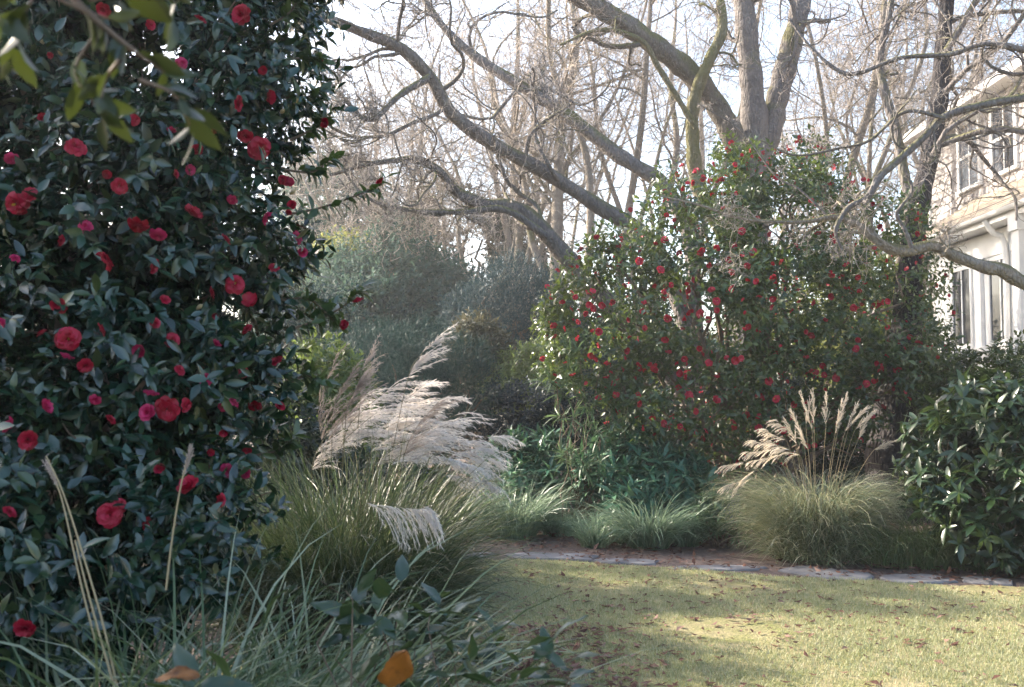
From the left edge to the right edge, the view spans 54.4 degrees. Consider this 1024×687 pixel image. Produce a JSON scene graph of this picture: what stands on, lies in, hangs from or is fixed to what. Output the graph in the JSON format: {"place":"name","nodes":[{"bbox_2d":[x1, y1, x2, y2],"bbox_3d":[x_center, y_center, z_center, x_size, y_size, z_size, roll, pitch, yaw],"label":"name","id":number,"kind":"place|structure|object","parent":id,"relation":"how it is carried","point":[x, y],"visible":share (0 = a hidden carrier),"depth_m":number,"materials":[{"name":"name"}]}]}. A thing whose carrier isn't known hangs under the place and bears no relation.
{"place":"outdoors","nodes":[
{"label":"outdoors","id":0,"kind":"place"},
{"bbox_2d":[157,617,370,686],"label":"sedge clump","id":1,"kind":"object","parent":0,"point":[247,669],"visible":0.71,"depth_m":2.66,"materials":[{"name":"green plant"}]},
{"bbox_2d":[143,322,564,686],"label":"plume grass","id":2,"kind":"object","parent":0,"point":[422,530],"depth_m":5.11,"materials":[{"name":"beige plant"}]},
{"bbox_2d":[1,0,1023,415],"label":"sky","id":3,"kind":"structure","parent":0,"point":[492,2],"materials":[{"name":"white"}]},
{"bbox_2d":[98,417,1023,686],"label":"ground","id":4,"kind":"structure","parent":0,"point":[706,555],"depth_m":9.56,"materials":[{"name":"soil"}]},
{"bbox_2d":[8,212,142,503],"bbox_3d":[-4.438,0.374,8.586,3.392,3.364,2.656,0,-3,0],"label":"evergreen tree","id":5,"kind":"object","parent":4,"relation":"on","point":[52,331],"depth_m":8.15,"materials":[{"name":"plant"}]},
{"bbox_2d":[59,139,321,506],"bbox_3d":[-4.821,-0.229,11.557,5.288,4.996,3.820,0,-3,0],"label":"evergreen tree","id":6,"kind":"object","parent":4,"relation":"on","point":[301,308],"visible":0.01,"depth_m":11.52,"materials":[{"name":"green plant"}]},
{"bbox_2d":[0,0,402,686],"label":"camellia bush","id":7,"kind":"object","parent":4,"relation":"on","point":[138,276],"visible":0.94,"depth_m":3.76,"materials":[{"name":"green plant"}]},
{"bbox_2d":[173,380,483,552],"bbox_3d":[-1.346,1.115,7.563,2.612,1.718,1.291,2,-4,-36],"label":"dark shrub","id":8,"kind":"object","parent":4,"relation":"on","point":[312,427],"visible":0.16,"depth_m":7.32,"materials":[{"name":"green plant"}]},
{"bbox_2d":[270,326,391,515],"bbox_3d":[-1.606,0.939,8.804,1.244,2.200,1.089,0,-3,0],"label":"lime shrub","id":9,"kind":"object","parent":4,"relation":"on","point":[342,373],"visible":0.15,"depth_m":8.77,"materials":[{"name":"green plant"}]},
{"bbox_2d":[237,144,438,363],"bbox_3d":[-5.263,-1.618,30.642,6.300,9.862,6.791,0,-3,0],"label":"evergreen tree","id":10,"kind":"object","parent":4,"relation":"on","point":[317,231],"visible":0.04,"depth_m":29.38,"materials":[{"name":"plant"}]},
{"bbox_2d":[290,222,405,441],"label":"evergreen tree","id":11,"kind":"object","parent":4,"relation":"on","point":[345,235],"visible":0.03,"depth_m":23.75,"materials":[{"name":"green plant"}]},
{"bbox_2d":[225,267,497,473],"bbox_3d":[-2.828,0.539,19.426,4.047,4.216,6.892,-3,-4,43],"label":"dark shrub","id":12,"kind":"object","parent":4,"relation":"on","point":[321,294],"visible":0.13,"depth_m":19.13,"materials":[{"name":"green plant"}]},
{"bbox_2d":[260,5,474,306],"bbox_3d":[-4.325,-3.104,28.674,6.256,12.541,10.280,1,-3,-15],"label":"bare tree","id":13,"kind":"object","parent":4,"relation":"on","point":[374,152],"visible":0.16,"depth_m":27.54,"materials":[{"name":"brown plant"}]},
{"bbox_2d":[289,200,488,465],"bbox_3d":[-2.692,-0.229,21.557,4.714,6.079,4.787,0,-3,0],"label":"evergreen tree","id":14,"kind":"object","parent":4,"relation":"on","point":[436,276],"visible":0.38,"depth_m":20.88,"materials":[{"name":"green plant"}]},
{"bbox_2d":[316,310,512,501],"bbox_3d":[-1.546,0.933,13.447,3.083,2.793,2.042,-2,-4,26],"label":"clipped hedge","id":15,"kind":"object","parent":4,"relation":"on","point":[401,373],"visible":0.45,"depth_m":13.17,"materials":[{"name":"plant"}]},
{"bbox_2d":[281,23,567,431],"bbox_3d":[-2.665,-3.636,31.469,9.618,13.932,7.174,0,-3,0],"label":"bare tree","id":16,"kind":"object","parent":4,"relation":"on","point":[466,234],"visible":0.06,"depth_m":30.37,"materials":[{"name":"brown plant"}]},
{"bbox_2d":[262,0,644,459],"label":"bare tree","id":17,"kind":"object","parent":4,"relation":"on","point":[337,226],"visible":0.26,"depth_m":24.29,"materials":[{"name":"brown plant"}]},
{"bbox_2d":[388,178,551,450],"bbox_3d":[-1.283,-0.829,29.647,5.771,8.222,5.799,0,-3,0],"label":"evergreen tree","id":18,"kind":"object","parent":4,"relation":"on","point":[498,227],"visible":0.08,"depth_m":29.01,"materials":[{"name":"plant"}]},
{"bbox_2d":[439,305,515,497],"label":"olive shrub","id":19,"kind":"object","parent":4,"relation":"on","point":[476,328],"visible":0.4,"depth_m":15.27,"materials":[{"name":"green plant"}]},
{"bbox_2d":[257,0,704,450],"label":"bare tree","id":20,"kind":"object","parent":4,"relation":"on","point":[525,215],"visible":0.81,"depth_m":13.43,"materials":[{"name":"grey plant"}]},
{"bbox_2d":[308,0,683,454],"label":"bare tree","id":21,"kind":"object","parent":4,"relation":"on","point":[509,241],"visible":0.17,"depth_m":27.19,"materials":[{"name":"brown plant"}]},
{"bbox_2d":[468,485,526,535],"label":"grass tuft","id":22,"kind":"object","parent":4,"relation":"on","point":[484,513],"visible":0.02,"depth_m":10.99,"materials":[{"name":"green plant"}]},
{"bbox_2d":[320,0,713,320],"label":"bare tree","id":23,"kind":"object","parent":4,"relation":"on","point":[578,207],"visible":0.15,"depth_m":32.49,"materials":[{"name":"brown plant"}]},
{"bbox_2d":[435,245,600,427],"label":"blue conifer","id":24,"kind":"object","parent":4,"relation":"on","point":[520,332],"visible":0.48,"depth_m":17.12,"materials":[{"name":"plant"}]},
{"bbox_2d":[106,96,932,433],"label":"woods","id":25,"kind":"object","parent":4,"relation":"on","point":[610,254],"visible":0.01,"depth_m":49.16,"materials":[{"name":"brown plant"}]},
{"bbox_2d":[451,472,590,539],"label":"grass tuft","id":26,"kind":"object","parent":4,"relation":"on","point":[545,512],"visible":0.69,"depth_m":10.68,"materials":[{"name":"green plant"}]},
{"bbox_2d":[462,374,595,478],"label":"hedge","id":27,"kind":"object","parent":4,"relation":"on","point":[514,396],"visible":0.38,"depth_m":13.26,"materials":[{"name":"green plant"}]},
{"bbox_2d":[463,420,595,516],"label":"cover plant","id":28,"kind":"object","parent":4,"relation":"on","point":[545,464],"visible":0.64,"depth_m":11.62,"materials":[{"name":"green plant"}]},
{"bbox_2d":[476,331,582,424],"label":"golden shrub","id":29,"kind":"object","parent":4,"relation":"on","point":[512,367],"visible":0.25,"depth_m":14.82,"materials":[{"name":"green plant"}]},
{"bbox_2d":[310,0,766,414],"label":"bare tree","id":30,"kind":"object","parent":4,"relation":"on","point":[548,220],"visible":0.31,"depth_m":22.19,"materials":[{"name":"brown plant"}]},
{"bbox_2d":[354,0,734,461],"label":"bare tree","id":31,"kind":"object","parent":4,"relation":"on","point":[557,216],"visible":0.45,"depth_m":20.78,"materials":[{"name":"brown plant"}]},
{"bbox_2d":[530,497,598,536],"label":"grass tuft","id":32,"kind":"object","parent":4,"relation":"on","point":[549,528],"visible":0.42,"depth_m":10.93,"materials":[{"name":"green plant"}]},
{"bbox_2d":[528,324,644,535],"bbox_3d":[0.846,0.943,11.223,1.430,2.412,1.173,0,-3,0],"label":"lanky plant","id":33,"kind":"object","parent":4,"relation":"on","point":[570,457],"visible":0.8,"depth_m":11.06,"materials":[{"name":"green plant"}]},
{"bbox_2d":[550,506,630,547],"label":"grass tuft","id":34,"kind":"object","parent":4,"relation":"on","point":[583,536],"visible":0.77,"depth_m":10.10,"materials":[{"name":"green plant"}]},
{"bbox_2d":[512,387,692,511],"bbox_3d":[1.127,1.429,13.319,2.759,1.739,1.554,-1,-3,17],"label":"dark shrub","id":35,"kind":"object","parent":4,"relation":"on","point":[582,419],"visible":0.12,"depth_m":13.06,"materials":[{"name":"green plant"}]},
{"bbox_2d":[574,508,638,543],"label":"grass tuft","id":36,"kind":"object","parent":4,"relation":"on","point":[618,539],"visible":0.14,"depth_m":10.46,"materials":[{"name":"green plant"}]},
{"bbox_2d":[560,412,735,519],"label":"cover plant","id":37,"kind":"object","parent":4,"relation":"on","point":[655,476],"visible":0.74,"depth_m":10.78,"materials":[{"name":"green plant"}]},
{"bbox_2d":[580,485,720,549],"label":"grass tuft","id":38,"kind":"object","parent":4,"relation":"on","point":[643,535],"visible":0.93,"depth_m":9.95,"materials":[{"name":"green plant"}]},
{"bbox_2d":[461,0,856,449],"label":"bare tree","id":39,"kind":"object","parent":4,"relation":"on","point":[760,6],"visible":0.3,"depth_m":25.86,"materials":[{"name":"brown plant"}]},
{"bbox_2d":[295,506,1023,686],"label":"leaf litter","id":40,"kind":"object","parent":4,"relation":"on","point":[653,665],"visible":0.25,"depth_m":6.75,"materials":[{"name":"brown plant"}]},
{"bbox_2d":[641,503,733,546],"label":"grass tuft","id":41,"kind":"object","parent":4,"relation":"on","point":[691,541],"visible":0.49,"depth_m":10.15,"materials":[{"name":"green plant"}]},
{"bbox_2d":[537,0,862,480],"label":"bare tree","id":42,"kind":"object","parent":4,"relation":"on","point":[761,118],"visible":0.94,"depth_m":17.36,"materials":[{"name":"grey plant"}]},
{"bbox_2d":[492,0,911,413],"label":"bare tree","id":43,"kind":"object","parent":4,"relation":"on","point":[672,144],"visible":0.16,"depth_m":32.00,"materials":[{"name":"brown plant"}]},
{"bbox_2d":[673,479,740,523],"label":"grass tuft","id":44,"kind":"object","parent":4,"relation":"on","point":[728,504],"visible":0.02,"depth_m":11.30,"materials":[{"name":"green plant"}]},
{"bbox_2d":[685,484,756,548],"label":"cover plant","id":45,"kind":"object","parent":4,"relation":"on","point":[716,534],"visible":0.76,"depth_m":10.10,"materials":[{"name":"green plant"}]},
{"bbox_2d":[527,120,964,525],"bbox_3d":[2.896,-0.326,12.008,5.493,5.133,3.060,2,-4,-25],"label":"camellia tree","id":46,"kind":"object","parent":4,"relation":"on","point":[763,357],"visible":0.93,"depth_m":11.57,"materials":[{"name":"green plant"}]},
{"bbox_2d":[673,398,872,497],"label":"dark shrub","id":47,"kind":"object","parent":4,"relation":"on","point":[820,468],"visible":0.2,"depth_m":13.57,"materials":[{"name":"green plant"}]},
{"bbox_2d":[682,0,919,411],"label":"bare tree","id":48,"kind":"object","parent":4,"relation":"on","point":[780,231],"visible":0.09,"depth_m":38.88,"materials":[{"name":"brown plant"}]},
{"bbox_2d":[686,386,938,569],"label":"plume grass","id":49,"kind":"object","parent":4,"relation":"on","point":[803,523],"depth_m":9.15,"materials":[{"name":"green plant"}]},
{"bbox_2d":[614,0,1023,468],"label":"bare tree","id":50,"kind":"object","parent":4,"relation":"on","point":[869,113],"visible":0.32,"depth_m":21.78,"materials":[{"name":"brown plant"}]},
{"bbox_2d":[660,1,1023,290],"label":"bare tree","id":51,"kind":"object","parent":4,"relation":"on","point":[1009,274],"visible":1,"depth_m":8.93,"materials":[{"name":"grey plant"}]},
{"bbox_2d":[758,238,940,477],"bbox_3d":[5.518,0.314,16.496,2.878,4.326,2.541,0,-3,0],"label":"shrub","id":52,"kind":"object","parent":4,"relation":"on","point":[848,305],"visible":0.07,"depth_m":16.29,"materials":[{"name":"green plant"}]},
{"bbox_2d":[733,0,1023,440],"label":"bare tree","id":53,"kind":"object","parent":4,"relation":"on","point":[861,162],"visible":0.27,"depth_m":25.41,"materials":[{"name":"brown plant"}]},
{"bbox_2d":[818,510,965,569],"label":"grass tuft","id":54,"kind":"object","parent":4,"relation":"on","point":[894,556],"visible":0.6,"depth_m":8.85,"materials":[{"name":"green plant"}]},
{"bbox_2d":[772,0,1023,321],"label":"bare tree","id":55,"kind":"object","parent":4,"relation":"on","point":[898,257],"visible":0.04,"depth_m":29.53,"materials":[{"name":"brown plant"}]},
{"bbox_2d":[796,0,1023,206],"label":"bare tree","id":56,"kind":"object","parent":4,"relation":"on","point":[906,51],"visible":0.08,"depth_m":30.16,"materials":[{"name":"brown plant"}]},
{"bbox_2d":[857,323,987,469],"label":"dark shrub","id":57,"kind":"object","parent":4,"relation":"on","point":[945,353],"visible":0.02,"depth_m":13.54,"materials":[{"name":"green plant"}]},
{"bbox_2d":[831,0,1023,525],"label":"bare tree","id":58,"kind":"object","parent":4,"relation":"on","point":[942,69],"visible":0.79,"depth_m":12.96,"materials":[{"name":"brown plant"}]},
{"bbox_2d":[864,440,998,570],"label":"grass tuft","id":59,"kind":"object","parent":4,"relation":"on","point":[930,563],"visible":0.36,"depth_m":8.78,"materials":[{"name":"green plant"}]},
{"bbox_2d":[889,362,1023,578],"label":"rhododendron","id":60,"kind":"object","parent":4,"relation":"on","point":[959,502],"visible":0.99,"depth_m":8.54,"materials":[{"name":"green plant"}]},
{"bbox_2d":[902,55,1023,481],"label":"house","id":61,"kind":"structure","parent":4,"relation":"on","point":[988,305],"depth_m":18.33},
{"bbox_2d":[950,265,974,348],"bbox_3d":[8.393,-0.669,18.543,0.055,1.558,0.850,0,-3,0],"label":"sunroom window","id":62,"kind":"structure","parent":61,"relation":"in","point":[965,303],"depth_m":18.45,"materials":[{"name":"white paint"}]},
{"bbox_2d":[955,113,983,194],"bbox_3d":[9.455,-3.904,20.604,0.110,1.470,1.100,0,-3,0],"label":"upper window","id":63,"kind":"structure","parent":61,"relation":"in","point":[966,172],"depth_m":20.68,"materials":[{"name":"white paint"}]},
{"bbox_2d":[987,251,1014,345],"bbox_3d":[8.393,-0.753,17.075,0.055,1.558,0.850,0,-3,0],"label":"sunroom window","id":64,"kind":"structure","parent":61,"relation":"in","point":[994,282],"depth_m":17.20,"materials":[{"name":"white paint"}]},
{"bbox_2d":[988,92,1019,179],"bbox_3d":[9.455,-3.986,19.157,0.110,1.470,1.100,0,-3,0],"label":"upper window","id":65,"kind":"structure","parent":61,"relation":"in","point":[1013,151],"depth_m":19.12,"materials":[{"name":"white paint"}]},
{"bbox_2d":[934,536,992,571],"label":"grass tuft","id":66,"kind":"object","parent":4,"relation":"on","point":[987,564],"visible":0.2,"depth_m":8.76,"materials":[{"name":"green plant"}]},
{"bbox_2d":[906,329,1023,525],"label":"leafy shrub","id":67,"kind":"object","parent":4,"relation":"on","point":[1000,357],"visible":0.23,"depth_m":12.00,"materials":[{"name":"green plant"}]},
{"bbox_2d":[222,557,1023,686],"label":"lawn","id":68,"kind":"structure","parent":0,"point":[728,632],"depth_m":6.41,"materials":[{"name":"green plant"}]},
{"bbox_2d":[0,0,227,163],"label":"overhanging shrub","id":69,"kind":"object","parent":68,"relation":"on","point":[201,124],"visible":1,"depth_m":1.39,"materials":[{"name":"green plant"}]},
{"bbox_2d":[145,642,254,686],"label":"broad leaf plant","id":70,"kind":"object","parent":68,"relation":"on","point":[185,670],"visible":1,"depth_m":2.00,"materials":[{"name":"green plant"}]},
{"bbox_2d":[0,456,452,686],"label":"sedge clump","id":71,"kind":"object","parent":68,"relation":"on","point":[54,477],"visible":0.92,"depth_m":2.95,"materials":[{"name":"green plant"}]},
{"bbox_2d":[0,522,494,686],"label":"sedge clump","id":72,"kind":"object","parent":68,"relation":"on","point":[96,672],"visible":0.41,"depth_m":3.18,"materials":[{"name":"green plant"}]},
{"bbox_2d":[0,443,614,686],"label":"sedge clump","id":73,"kind":"object","parent":68,"relation":"on","point":[345,674],"visible":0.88,"depth_m":3.10,"materials":[{"name":"green plant"}]},
{"bbox_2d":[0,522,693,686],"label":"sedge clump","id":74,"kind":"object","parent":68,"relation":"on","point":[375,645],"visible":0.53,"depth_m":3.29,"materials":[{"name":"green plant"}]},
{"bbox_2d":[262,555,505,686],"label":"broad leaf plant","id":75,"kind":"object","parent":68,"relation":"on","point":[397,669],"visible":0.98,"depth_m":2.69,"materials":[{"name":"green plant"}]},
{"bbox_2d":[409,607,528,686],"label":"broad leaf plant","id":76,"kind":"object","parent":68,"relation":"on","point":[497,627],"visible":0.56,"depth_m":3.47,"materials":[{"name":"green plant"}]},
{"bbox_2d":[499,615,599,686],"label":"broad leaf plant","id":77,"kind":"object","parent":68,"relation":"on","point":[544,639],"visible":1,"depth_m":2.50,"materials":[{"name":"green plant"}]},
{"bbox_2d":[561,277,880,469],"bbox_3d":[4.139,0.550,19.213,7.722,4.168,4.062,0,-3,0],"label":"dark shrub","id":78,"kind":"object","parent":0,"point":[656,377],"visible":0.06,"depth_m":19.03,"materials":[{"name":"green plant"}]},
{"bbox_2d":[456,551,1012,585],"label":"path","id":79,"kind":"structure","parent":0,"point":[803,572],"depth_m":8.64,"materials":[{"name":"stone"}]}
]}

